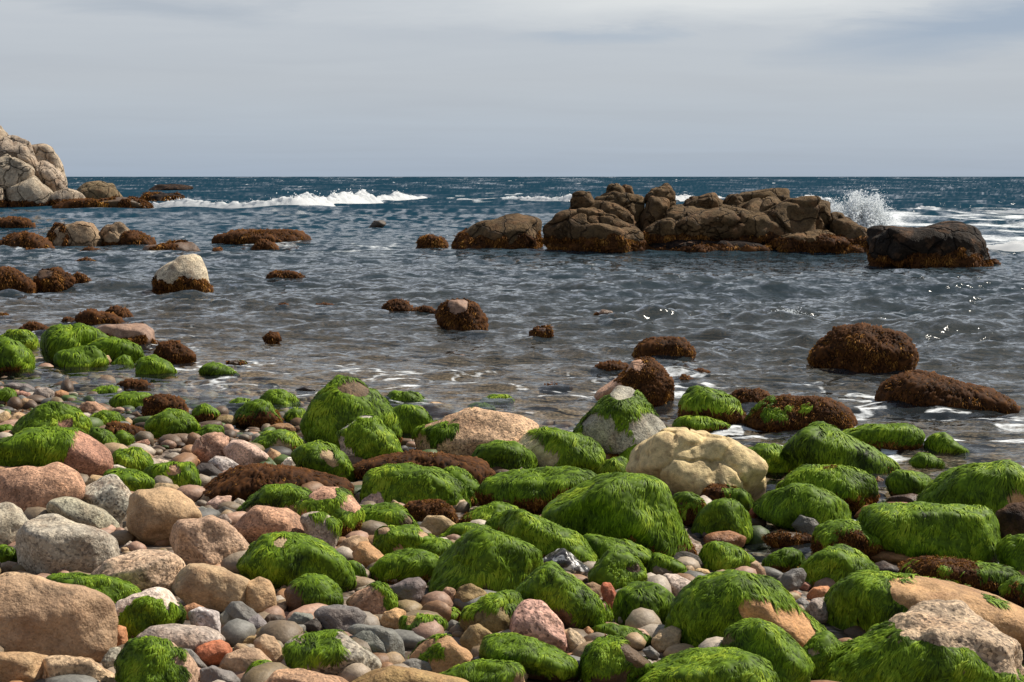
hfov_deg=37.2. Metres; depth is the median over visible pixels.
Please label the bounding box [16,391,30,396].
stone
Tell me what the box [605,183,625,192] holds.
sea rock
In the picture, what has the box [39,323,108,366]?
sea rock
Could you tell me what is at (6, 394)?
stone
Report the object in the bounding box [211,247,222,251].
sea rock
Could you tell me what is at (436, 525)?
stone
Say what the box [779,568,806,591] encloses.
stone
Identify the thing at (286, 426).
boulder
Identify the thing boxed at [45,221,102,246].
sea rock
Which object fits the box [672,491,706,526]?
stone
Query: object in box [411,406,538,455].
boulder
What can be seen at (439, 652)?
boulder
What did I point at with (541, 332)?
sea rock
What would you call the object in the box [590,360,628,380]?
sea rock
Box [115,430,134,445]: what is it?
stone
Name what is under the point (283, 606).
pebble
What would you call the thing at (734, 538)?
boulder
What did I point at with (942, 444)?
boulder
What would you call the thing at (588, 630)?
pebble
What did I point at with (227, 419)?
stone
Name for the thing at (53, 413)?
boulder
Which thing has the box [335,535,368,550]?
stone
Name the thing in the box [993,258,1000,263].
sea rock
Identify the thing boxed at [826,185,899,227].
sea spray
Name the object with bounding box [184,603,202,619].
pebble
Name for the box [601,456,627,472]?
stone
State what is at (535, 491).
boulder
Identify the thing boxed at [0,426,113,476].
boulder
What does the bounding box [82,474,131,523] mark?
boulder
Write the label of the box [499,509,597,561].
boulder
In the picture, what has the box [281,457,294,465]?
pebble
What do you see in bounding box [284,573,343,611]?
stone
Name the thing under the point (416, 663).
stone
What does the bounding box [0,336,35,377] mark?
sea rock
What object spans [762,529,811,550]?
boulder
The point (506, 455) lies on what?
boulder
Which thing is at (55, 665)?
boulder
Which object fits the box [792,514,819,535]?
stone
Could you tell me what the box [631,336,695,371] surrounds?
sea rock
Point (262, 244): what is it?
sea rock
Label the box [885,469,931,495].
boulder
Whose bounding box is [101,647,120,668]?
pebble
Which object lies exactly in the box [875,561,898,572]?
boulder
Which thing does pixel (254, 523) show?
boulder
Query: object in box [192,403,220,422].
stone
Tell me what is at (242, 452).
boulder
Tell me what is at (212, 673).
stone
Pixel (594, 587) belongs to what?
pebble
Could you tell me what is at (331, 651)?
boulder
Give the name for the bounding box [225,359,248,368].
sea rock
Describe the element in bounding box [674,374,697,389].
sea rock
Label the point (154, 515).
boulder
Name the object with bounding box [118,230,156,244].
sea rock
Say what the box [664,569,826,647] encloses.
boulder
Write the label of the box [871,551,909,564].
boulder
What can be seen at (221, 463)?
stone
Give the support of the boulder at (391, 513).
on the beach ground
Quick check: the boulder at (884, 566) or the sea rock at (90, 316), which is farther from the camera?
the sea rock at (90, 316)
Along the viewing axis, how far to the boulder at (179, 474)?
8.63 m
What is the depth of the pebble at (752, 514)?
8.93 m
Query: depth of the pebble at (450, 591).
5.94 m
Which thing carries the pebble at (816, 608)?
on the beach ground
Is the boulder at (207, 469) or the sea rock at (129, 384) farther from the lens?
the sea rock at (129, 384)
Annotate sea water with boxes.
[0,177,1023,565]
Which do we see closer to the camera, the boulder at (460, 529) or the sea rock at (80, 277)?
the boulder at (460, 529)
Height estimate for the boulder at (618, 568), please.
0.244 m
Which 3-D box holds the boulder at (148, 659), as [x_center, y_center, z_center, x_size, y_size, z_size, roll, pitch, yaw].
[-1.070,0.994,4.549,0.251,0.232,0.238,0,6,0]
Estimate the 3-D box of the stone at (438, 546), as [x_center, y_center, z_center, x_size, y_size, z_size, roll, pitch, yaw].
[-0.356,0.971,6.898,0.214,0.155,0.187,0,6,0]
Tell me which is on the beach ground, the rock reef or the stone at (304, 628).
the stone at (304, 628)
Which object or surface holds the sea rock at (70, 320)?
in the sea water
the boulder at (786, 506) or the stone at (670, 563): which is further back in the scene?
the boulder at (786, 506)
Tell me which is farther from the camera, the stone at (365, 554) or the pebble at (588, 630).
the stone at (365, 554)
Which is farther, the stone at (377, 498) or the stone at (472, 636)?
the stone at (377, 498)
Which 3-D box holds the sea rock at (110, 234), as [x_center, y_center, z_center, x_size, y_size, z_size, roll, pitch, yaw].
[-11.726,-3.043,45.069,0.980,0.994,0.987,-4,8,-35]
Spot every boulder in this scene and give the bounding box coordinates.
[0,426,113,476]
[0,462,85,512]
[0,571,35,576]
[0,574,117,662]
[0,652,47,681]
[5,382,34,391]
[12,401,92,433]
[15,513,119,574]
[42,655,115,681]
[46,496,119,528]
[46,572,141,603]
[79,401,107,413]
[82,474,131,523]
[90,410,127,424]
[91,384,118,395]
[91,549,185,594]
[103,467,154,491]
[105,420,145,435]
[109,391,151,407]
[112,446,153,470]
[114,636,198,681]
[115,587,186,639]
[126,486,201,544]
[136,623,224,651]
[141,393,188,415]
[142,461,200,486]
[144,408,200,437]
[169,515,248,564]
[175,563,249,611]
[191,432,228,461]
[194,424,223,435]
[195,462,354,501]
[196,463,222,476]
[223,440,268,465]
[234,399,284,430]
[234,505,304,544]
[236,483,311,512]
[236,531,356,591]
[251,429,304,450]
[259,389,301,409]
[265,668,348,681]
[269,423,295,431]
[281,629,381,675]
[290,440,356,481]
[294,486,364,536]
[299,375,402,449]
[335,413,403,459]
[352,665,468,681]
[353,449,495,484]
[359,462,470,507]
[360,502,418,525]
[369,548,438,583]
[372,524,436,554]
[385,390,427,406]
[393,404,433,436]
[403,498,458,523]
[408,633,474,672]
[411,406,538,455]
[423,402,454,415]
[427,526,543,592]
[437,522,491,537]
[439,658,526,681]
[444,466,479,506]
[458,501,518,522]
[458,589,523,632]
[472,440,538,469]
[474,466,597,515]
[479,632,580,681]
[480,394,514,411]
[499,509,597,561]
[509,599,569,652]
[516,561,605,628]
[518,426,605,473]
[541,471,697,556]
[543,548,589,576]
[573,385,667,458]
[580,634,651,681]
[583,533,652,566]
[588,548,647,589]
[591,622,651,646]
[594,356,674,417]
[612,581,674,625]
[626,427,767,502]
[633,646,780,681]
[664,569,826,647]
[671,415,731,434]
[676,385,747,435]
[690,497,753,543]
[698,541,755,570]
[700,482,753,511]
[703,530,746,547]
[720,617,814,681]
[729,387,772,414]
[745,393,857,440]
[748,443,789,479]
[752,482,851,530]
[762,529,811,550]
[775,464,880,515]
[782,421,901,488]
[798,544,879,589]
[807,322,918,382]
[809,518,886,562]
[817,599,1023,681]
[824,569,1023,649]
[842,422,924,455]
[854,502,907,517]
[857,501,1000,563]
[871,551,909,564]
[874,369,1020,422]
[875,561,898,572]
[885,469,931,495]
[885,493,917,502]
[897,554,1021,591]
[909,452,945,469]
[916,459,1023,512]
[923,432,969,457]
[995,501,1023,538]
[995,534,1023,570]
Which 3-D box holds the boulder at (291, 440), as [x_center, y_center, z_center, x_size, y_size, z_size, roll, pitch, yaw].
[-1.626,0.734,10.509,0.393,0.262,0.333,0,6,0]
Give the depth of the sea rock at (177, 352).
16.38 m
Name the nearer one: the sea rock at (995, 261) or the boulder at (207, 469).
the boulder at (207, 469)
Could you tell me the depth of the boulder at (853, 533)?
7.91 m
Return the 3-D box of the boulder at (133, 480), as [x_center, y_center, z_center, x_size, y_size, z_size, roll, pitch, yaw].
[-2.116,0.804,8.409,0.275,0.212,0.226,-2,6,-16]
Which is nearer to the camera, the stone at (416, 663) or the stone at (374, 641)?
the stone at (416, 663)
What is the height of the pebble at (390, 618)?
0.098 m
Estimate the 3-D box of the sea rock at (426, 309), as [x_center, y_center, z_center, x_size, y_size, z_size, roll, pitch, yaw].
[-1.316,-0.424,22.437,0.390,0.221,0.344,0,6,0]
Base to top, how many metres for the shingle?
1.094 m
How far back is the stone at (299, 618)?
5.51 m
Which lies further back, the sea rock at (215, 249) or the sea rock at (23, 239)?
the sea rock at (23, 239)
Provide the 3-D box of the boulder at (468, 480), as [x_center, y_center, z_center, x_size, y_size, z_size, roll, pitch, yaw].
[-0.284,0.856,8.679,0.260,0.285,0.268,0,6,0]
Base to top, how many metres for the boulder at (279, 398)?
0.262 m
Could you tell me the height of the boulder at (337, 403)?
0.654 m
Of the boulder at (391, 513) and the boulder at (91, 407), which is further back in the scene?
the boulder at (91, 407)
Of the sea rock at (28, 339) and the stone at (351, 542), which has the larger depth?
the sea rock at (28, 339)
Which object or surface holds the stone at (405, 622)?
on the beach ground
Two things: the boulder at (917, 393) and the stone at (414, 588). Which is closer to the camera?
the stone at (414, 588)
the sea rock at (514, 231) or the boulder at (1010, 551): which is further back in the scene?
the sea rock at (514, 231)
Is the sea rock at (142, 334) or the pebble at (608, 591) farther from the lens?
the sea rock at (142, 334)
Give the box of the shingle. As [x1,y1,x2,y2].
[0,357,1023,681]
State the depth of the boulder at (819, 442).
10.11 m
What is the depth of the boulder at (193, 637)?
4.94 m
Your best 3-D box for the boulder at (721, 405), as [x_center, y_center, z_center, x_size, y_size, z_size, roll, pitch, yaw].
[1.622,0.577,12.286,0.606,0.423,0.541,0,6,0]
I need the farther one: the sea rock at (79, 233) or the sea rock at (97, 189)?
the sea rock at (97, 189)
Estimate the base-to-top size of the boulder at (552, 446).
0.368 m
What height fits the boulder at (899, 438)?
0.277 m
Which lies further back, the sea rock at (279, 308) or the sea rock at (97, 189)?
the sea rock at (97, 189)
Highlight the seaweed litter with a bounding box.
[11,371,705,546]
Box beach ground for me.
[0,298,1023,681]
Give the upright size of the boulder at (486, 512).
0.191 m
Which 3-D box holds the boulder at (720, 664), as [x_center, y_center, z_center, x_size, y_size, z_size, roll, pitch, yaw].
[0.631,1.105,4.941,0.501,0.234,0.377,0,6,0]
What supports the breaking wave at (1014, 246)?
on the sea water
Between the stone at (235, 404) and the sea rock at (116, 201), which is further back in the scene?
the sea rock at (116, 201)
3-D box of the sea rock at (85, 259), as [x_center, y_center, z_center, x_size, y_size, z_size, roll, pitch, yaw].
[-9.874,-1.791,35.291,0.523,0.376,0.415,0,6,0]
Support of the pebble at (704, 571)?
on the beach ground
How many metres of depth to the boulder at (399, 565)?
6.38 m
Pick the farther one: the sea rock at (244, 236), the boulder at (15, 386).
the sea rock at (244, 236)
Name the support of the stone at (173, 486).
on the beach ground
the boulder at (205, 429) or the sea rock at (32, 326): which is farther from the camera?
the sea rock at (32, 326)
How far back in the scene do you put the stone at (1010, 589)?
7.01 m
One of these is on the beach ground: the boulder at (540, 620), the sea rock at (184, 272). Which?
the boulder at (540, 620)
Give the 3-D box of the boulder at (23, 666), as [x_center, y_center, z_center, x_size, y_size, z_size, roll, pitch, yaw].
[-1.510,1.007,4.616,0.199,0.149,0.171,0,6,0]
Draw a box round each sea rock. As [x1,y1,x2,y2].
[0,216,35,227]
[0,230,54,248]
[0,266,37,297]
[0,312,12,323]
[0,329,39,351]
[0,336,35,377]
[19,321,49,338]
[33,266,75,291]
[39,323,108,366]
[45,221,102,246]
[51,195,153,208]
[53,345,108,373]
[59,316,74,324]
[73,271,91,283]
[75,308,124,327]
[77,181,122,198]
[77,257,95,260]
[80,246,100,250]
[87,336,144,364]
[96,321,159,355]
[100,221,129,246]
[105,305,134,323]
[111,354,134,371]
[116,378,155,391]
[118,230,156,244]
[135,354,177,381]
[141,191,184,200]
[142,239,199,251]
[149,184,192,189]
[151,254,213,293]
[153,339,195,370]
[198,361,240,378]
[211,228,311,243]
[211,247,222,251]
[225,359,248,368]
[251,239,278,249]
[262,331,281,343]
[266,269,305,278]
[275,302,289,310]
[313,302,336,315]
[368,220,385,227]
[380,298,412,319]
[411,305,434,317]
[415,232,448,248]
[434,298,488,340]
[451,213,542,248]
[528,324,553,343]
[538,382,572,394]
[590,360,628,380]
[594,309,612,315]
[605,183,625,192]
[622,184,633,193]
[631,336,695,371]
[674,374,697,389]
[687,367,710,376]
[864,221,992,268]
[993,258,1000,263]
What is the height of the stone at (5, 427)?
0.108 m
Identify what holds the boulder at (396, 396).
on the shingle
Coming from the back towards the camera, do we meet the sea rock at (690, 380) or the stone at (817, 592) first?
the sea rock at (690, 380)
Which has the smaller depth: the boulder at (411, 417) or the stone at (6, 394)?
the boulder at (411, 417)
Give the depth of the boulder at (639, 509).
7.16 m
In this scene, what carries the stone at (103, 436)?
on the beach ground
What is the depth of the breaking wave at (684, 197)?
120.48 m
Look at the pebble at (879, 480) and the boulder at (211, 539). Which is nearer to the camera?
the boulder at (211, 539)
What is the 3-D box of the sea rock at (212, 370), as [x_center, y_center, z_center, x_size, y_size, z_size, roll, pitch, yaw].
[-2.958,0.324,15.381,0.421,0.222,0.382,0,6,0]
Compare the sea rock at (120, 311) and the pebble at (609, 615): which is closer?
the pebble at (609, 615)
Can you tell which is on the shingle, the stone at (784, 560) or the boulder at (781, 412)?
the stone at (784, 560)
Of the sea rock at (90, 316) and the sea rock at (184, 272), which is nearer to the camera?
the sea rock at (90, 316)
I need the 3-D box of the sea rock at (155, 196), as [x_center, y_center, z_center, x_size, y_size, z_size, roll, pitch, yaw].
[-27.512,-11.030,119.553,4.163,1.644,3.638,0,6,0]
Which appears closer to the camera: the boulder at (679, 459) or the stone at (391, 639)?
the stone at (391, 639)
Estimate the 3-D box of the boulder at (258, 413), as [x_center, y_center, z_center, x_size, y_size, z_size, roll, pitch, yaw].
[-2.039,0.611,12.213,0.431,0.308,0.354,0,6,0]
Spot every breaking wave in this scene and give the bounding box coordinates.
[149,185,426,207]
[457,194,571,201]
[676,193,721,200]
[796,194,830,199]
[885,206,1023,213]
[987,240,1023,251]
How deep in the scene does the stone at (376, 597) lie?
5.68 m
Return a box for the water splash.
[777,306,805,313]
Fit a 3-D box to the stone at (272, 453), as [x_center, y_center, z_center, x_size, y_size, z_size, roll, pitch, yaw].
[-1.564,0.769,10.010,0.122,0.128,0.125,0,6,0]
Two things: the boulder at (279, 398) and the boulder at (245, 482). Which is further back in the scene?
the boulder at (279, 398)
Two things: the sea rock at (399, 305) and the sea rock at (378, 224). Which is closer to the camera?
the sea rock at (399, 305)
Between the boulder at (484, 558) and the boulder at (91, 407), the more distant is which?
the boulder at (91, 407)
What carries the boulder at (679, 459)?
on the beach ground
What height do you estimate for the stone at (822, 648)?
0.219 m
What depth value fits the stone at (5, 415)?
11.25 m
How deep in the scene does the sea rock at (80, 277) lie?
28.08 m
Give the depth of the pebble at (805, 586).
7.01 m
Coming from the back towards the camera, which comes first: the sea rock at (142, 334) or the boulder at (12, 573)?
the sea rock at (142, 334)
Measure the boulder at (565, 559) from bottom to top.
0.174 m
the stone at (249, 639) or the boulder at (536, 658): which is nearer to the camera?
the boulder at (536, 658)
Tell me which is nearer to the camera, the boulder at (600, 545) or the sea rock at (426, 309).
the boulder at (600, 545)
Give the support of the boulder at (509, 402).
in the sea water
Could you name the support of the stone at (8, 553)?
on the beach ground
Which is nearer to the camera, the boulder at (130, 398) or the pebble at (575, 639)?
the pebble at (575, 639)
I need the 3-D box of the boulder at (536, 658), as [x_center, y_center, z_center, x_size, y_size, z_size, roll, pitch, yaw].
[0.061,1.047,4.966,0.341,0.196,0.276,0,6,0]
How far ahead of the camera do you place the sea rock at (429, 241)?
41.52 m
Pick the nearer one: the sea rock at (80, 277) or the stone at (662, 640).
the stone at (662, 640)
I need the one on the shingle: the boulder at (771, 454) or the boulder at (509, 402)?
the boulder at (771, 454)
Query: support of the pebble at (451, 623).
on the beach ground
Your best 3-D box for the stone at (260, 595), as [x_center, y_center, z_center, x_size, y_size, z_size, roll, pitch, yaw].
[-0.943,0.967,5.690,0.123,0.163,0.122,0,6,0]
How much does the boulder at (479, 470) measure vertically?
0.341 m
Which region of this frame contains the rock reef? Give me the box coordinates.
[542,183,867,253]
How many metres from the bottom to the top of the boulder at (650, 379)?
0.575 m
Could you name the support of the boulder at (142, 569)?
on the beach ground
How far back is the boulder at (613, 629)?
5.50 m
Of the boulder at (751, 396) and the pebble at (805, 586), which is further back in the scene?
the boulder at (751, 396)
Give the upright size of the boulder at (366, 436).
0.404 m
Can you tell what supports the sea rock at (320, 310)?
in the sea water
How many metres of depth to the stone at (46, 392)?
13.14 m
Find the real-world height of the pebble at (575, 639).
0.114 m
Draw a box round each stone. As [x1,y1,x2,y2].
[0,387,17,404]
[0,411,10,422]
[0,424,12,431]
[0,502,27,544]
[0,544,17,562]
[1,561,17,573]
[8,412,24,419]
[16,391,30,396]
[20,398,31,408]
[32,387,54,397]
[54,390,68,396]
[86,475,102,485]
[88,427,118,444]
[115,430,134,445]
[133,439,149,445]
[154,483,178,488]
[184,648,206,667]
[188,607,220,632]
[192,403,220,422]
[195,639,231,665]
[200,665,240,681]
[206,495,231,509]
[208,456,238,470]
[215,415,236,426]
[218,506,235,512]
[219,647,270,671]
[220,610,232,624]
[225,601,256,620]
[226,397,250,411]
[243,635,258,644]
[244,659,271,674]
[245,577,276,612]
[248,613,266,628]
[253,634,283,661]
[267,448,280,459]
[283,407,305,422]
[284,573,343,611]
[287,612,313,623]
[295,386,316,393]
[298,624,306,632]
[300,511,342,547]
[314,604,366,631]
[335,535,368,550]
[346,581,397,614]
[347,624,404,658]
[351,630,386,652]
[352,541,383,567]
[360,492,383,503]
[390,577,425,602]
[398,613,448,630]
[402,658,431,671]
[415,537,452,556]
[419,515,454,535]
[447,604,460,621]
[455,583,486,609]
[459,623,491,650]
[467,402,495,410]
[485,511,503,531]
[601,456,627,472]
[619,444,636,461]
[647,553,686,573]
[651,625,681,651]
[662,573,690,596]
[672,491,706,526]
[673,551,703,566]
[750,560,765,575]
[761,547,805,573]
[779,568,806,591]
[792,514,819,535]
[803,630,842,679]
[806,586,828,598]
[998,575,1023,607]
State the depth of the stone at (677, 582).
6.42 m
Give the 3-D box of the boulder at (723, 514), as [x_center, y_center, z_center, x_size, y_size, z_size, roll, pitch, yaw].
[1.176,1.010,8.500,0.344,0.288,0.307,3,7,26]
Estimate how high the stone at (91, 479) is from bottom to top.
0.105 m
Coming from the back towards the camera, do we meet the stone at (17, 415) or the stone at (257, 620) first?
the stone at (17, 415)
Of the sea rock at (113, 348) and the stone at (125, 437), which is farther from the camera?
the sea rock at (113, 348)
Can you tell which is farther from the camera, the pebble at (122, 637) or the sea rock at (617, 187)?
the sea rock at (617, 187)
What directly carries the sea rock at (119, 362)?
on the beach ground
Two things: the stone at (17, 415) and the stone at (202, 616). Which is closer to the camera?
the stone at (202, 616)
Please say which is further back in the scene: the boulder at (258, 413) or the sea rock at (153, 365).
the sea rock at (153, 365)
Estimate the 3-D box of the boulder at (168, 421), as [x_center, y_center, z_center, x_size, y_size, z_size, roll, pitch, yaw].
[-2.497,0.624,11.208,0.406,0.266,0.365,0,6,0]
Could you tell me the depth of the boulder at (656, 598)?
5.83 m
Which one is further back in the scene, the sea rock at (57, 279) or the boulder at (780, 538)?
the sea rock at (57, 279)
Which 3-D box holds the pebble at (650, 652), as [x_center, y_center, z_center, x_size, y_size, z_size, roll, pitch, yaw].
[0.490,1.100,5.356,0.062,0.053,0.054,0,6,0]
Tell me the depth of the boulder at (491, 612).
5.43 m
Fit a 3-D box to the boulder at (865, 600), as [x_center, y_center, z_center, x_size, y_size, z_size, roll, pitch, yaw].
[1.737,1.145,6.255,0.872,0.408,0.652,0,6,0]
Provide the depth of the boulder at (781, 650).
5.03 m
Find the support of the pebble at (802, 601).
on the beach ground
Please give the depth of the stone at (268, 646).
4.89 m
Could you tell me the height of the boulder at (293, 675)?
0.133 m
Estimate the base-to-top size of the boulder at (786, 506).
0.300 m
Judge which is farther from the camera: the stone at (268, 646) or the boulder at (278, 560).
the boulder at (278, 560)
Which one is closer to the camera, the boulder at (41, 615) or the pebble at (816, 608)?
the boulder at (41, 615)
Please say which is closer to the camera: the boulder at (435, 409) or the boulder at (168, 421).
the boulder at (168, 421)
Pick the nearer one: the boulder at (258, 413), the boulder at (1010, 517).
the boulder at (1010, 517)
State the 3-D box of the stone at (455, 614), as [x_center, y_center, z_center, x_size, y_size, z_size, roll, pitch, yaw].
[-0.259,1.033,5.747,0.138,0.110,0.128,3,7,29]
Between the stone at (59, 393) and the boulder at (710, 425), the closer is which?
the boulder at (710, 425)
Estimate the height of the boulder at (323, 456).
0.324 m
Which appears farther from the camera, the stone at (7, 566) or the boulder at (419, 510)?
the boulder at (419, 510)
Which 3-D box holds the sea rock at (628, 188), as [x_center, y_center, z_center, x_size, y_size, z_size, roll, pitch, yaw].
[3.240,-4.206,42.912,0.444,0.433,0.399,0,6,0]
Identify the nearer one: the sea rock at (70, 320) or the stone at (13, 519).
the stone at (13, 519)
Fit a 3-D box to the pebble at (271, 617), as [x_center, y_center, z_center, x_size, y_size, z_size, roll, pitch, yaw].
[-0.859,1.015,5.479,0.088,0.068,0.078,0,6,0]
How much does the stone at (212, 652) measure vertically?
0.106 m
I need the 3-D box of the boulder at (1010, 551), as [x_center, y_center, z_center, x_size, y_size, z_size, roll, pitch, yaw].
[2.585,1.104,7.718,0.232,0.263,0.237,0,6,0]
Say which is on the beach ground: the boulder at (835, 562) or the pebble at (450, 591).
the boulder at (835, 562)
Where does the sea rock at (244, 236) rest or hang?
in the sea water
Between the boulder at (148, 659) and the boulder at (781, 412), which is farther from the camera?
the boulder at (781, 412)
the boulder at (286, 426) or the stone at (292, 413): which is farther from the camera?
the stone at (292, 413)
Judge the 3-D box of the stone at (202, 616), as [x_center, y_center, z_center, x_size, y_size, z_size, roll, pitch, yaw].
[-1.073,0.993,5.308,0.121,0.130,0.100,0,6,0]
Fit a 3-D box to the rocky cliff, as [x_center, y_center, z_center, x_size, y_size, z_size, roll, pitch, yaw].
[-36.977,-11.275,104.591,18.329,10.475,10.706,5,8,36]
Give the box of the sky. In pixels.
[0,0,1023,176]
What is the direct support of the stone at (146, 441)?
on the beach ground
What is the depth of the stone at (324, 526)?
6.91 m
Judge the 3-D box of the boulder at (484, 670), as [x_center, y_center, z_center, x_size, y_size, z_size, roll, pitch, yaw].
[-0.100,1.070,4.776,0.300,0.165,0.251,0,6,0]
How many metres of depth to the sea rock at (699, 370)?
15.44 m
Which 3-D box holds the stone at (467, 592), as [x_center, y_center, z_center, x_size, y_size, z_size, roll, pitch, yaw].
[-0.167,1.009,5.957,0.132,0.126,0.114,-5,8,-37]
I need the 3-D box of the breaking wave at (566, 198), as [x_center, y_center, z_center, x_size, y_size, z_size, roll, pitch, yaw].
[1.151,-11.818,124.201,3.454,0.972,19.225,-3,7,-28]
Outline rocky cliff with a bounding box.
[0,125,85,206]
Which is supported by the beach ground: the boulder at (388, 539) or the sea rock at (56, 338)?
the boulder at (388, 539)
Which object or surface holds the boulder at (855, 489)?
on the beach ground
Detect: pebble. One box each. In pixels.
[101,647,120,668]
[117,625,127,645]
[121,547,129,551]
[130,411,140,416]
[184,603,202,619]
[218,514,231,524]
[233,498,244,504]
[265,614,285,622]
[275,603,286,611]
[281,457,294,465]
[303,618,323,631]
[348,560,366,576]
[380,607,405,629]
[443,587,455,600]
[446,620,459,629]
[565,628,585,652]
[583,626,593,633]
[585,582,601,596]
[600,582,615,608]
[602,601,613,621]
[642,646,659,659]
[694,568,709,573]
[748,508,758,518]
[796,597,808,605]
[799,582,810,590]
[806,598,827,622]
[876,476,883,485]
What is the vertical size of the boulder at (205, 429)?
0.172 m
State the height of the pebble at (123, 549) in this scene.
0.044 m
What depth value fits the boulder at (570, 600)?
5.54 m
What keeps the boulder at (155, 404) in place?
on the beach ground
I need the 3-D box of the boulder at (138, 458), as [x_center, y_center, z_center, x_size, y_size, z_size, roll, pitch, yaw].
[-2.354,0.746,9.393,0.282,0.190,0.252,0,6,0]
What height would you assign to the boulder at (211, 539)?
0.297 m
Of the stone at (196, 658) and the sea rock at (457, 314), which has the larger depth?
the sea rock at (457, 314)
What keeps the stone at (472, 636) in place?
on the beach ground
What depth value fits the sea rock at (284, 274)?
29.09 m
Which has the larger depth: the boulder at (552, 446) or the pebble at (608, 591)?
the boulder at (552, 446)
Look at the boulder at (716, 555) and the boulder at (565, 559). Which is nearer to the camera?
the boulder at (565, 559)
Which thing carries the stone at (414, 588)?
on the beach ground
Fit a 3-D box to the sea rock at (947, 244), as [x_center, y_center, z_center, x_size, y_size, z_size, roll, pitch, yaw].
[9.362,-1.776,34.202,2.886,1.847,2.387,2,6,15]
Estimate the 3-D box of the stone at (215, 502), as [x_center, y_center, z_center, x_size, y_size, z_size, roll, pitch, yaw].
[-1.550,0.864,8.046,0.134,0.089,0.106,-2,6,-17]
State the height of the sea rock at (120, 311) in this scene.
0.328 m
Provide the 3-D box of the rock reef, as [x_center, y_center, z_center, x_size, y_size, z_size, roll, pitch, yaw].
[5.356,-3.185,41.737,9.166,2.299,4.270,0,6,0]
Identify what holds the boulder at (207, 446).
on the shingle
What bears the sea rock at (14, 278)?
in the sea water
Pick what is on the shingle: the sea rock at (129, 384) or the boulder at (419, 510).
the boulder at (419, 510)
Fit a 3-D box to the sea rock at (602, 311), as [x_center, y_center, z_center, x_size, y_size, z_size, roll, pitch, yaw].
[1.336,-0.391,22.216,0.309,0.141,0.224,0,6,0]
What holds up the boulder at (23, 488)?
on the beach ground
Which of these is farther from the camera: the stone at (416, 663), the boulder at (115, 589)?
the boulder at (115, 589)
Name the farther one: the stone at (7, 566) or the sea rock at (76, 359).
the sea rock at (76, 359)
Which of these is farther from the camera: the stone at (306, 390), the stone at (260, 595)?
the stone at (306, 390)
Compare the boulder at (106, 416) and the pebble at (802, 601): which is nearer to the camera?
the pebble at (802, 601)
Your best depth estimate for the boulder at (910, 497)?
9.27 m
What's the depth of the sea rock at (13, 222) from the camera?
60.17 m
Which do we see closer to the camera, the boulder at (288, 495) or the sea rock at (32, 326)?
the boulder at (288, 495)
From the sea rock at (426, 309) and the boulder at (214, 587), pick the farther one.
the sea rock at (426, 309)
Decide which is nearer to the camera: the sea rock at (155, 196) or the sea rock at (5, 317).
the sea rock at (5, 317)
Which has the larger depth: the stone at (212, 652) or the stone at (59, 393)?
the stone at (59, 393)
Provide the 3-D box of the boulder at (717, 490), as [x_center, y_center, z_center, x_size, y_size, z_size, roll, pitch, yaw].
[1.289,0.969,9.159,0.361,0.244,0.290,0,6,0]
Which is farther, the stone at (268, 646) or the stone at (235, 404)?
the stone at (235, 404)
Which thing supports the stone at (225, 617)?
on the beach ground
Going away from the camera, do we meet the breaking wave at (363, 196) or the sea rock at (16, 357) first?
the sea rock at (16, 357)
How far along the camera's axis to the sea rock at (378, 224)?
60.33 m
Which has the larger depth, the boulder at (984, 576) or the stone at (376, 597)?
the boulder at (984, 576)
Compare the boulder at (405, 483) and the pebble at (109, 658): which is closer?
the pebble at (109, 658)
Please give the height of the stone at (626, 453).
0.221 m
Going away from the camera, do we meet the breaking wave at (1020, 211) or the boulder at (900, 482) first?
the boulder at (900, 482)
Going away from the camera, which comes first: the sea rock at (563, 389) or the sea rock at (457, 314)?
the sea rock at (563, 389)
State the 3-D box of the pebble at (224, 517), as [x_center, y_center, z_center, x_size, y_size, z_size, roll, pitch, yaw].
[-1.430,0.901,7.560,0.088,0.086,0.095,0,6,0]
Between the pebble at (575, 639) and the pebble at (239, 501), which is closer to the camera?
the pebble at (575, 639)
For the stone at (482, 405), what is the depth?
12.96 m
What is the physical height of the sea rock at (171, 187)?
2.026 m
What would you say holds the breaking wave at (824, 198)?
on the sea water
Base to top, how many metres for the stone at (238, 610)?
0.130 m
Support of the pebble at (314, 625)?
on the beach ground
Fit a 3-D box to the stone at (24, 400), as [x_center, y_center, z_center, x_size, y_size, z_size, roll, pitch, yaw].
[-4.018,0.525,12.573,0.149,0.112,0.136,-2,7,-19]
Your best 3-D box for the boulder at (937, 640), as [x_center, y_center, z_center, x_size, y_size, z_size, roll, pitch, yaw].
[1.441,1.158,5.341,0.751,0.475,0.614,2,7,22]
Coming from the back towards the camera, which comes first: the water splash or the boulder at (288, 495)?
the water splash
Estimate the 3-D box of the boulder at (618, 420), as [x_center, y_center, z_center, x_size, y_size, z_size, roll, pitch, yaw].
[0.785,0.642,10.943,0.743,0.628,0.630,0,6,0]
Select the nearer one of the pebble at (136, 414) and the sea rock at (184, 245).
the pebble at (136, 414)
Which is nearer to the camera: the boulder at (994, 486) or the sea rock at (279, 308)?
the boulder at (994, 486)
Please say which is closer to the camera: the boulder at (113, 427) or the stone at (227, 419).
the boulder at (113, 427)
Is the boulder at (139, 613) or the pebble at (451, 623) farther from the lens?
the pebble at (451, 623)
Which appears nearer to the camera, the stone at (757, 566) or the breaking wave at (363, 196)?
the stone at (757, 566)

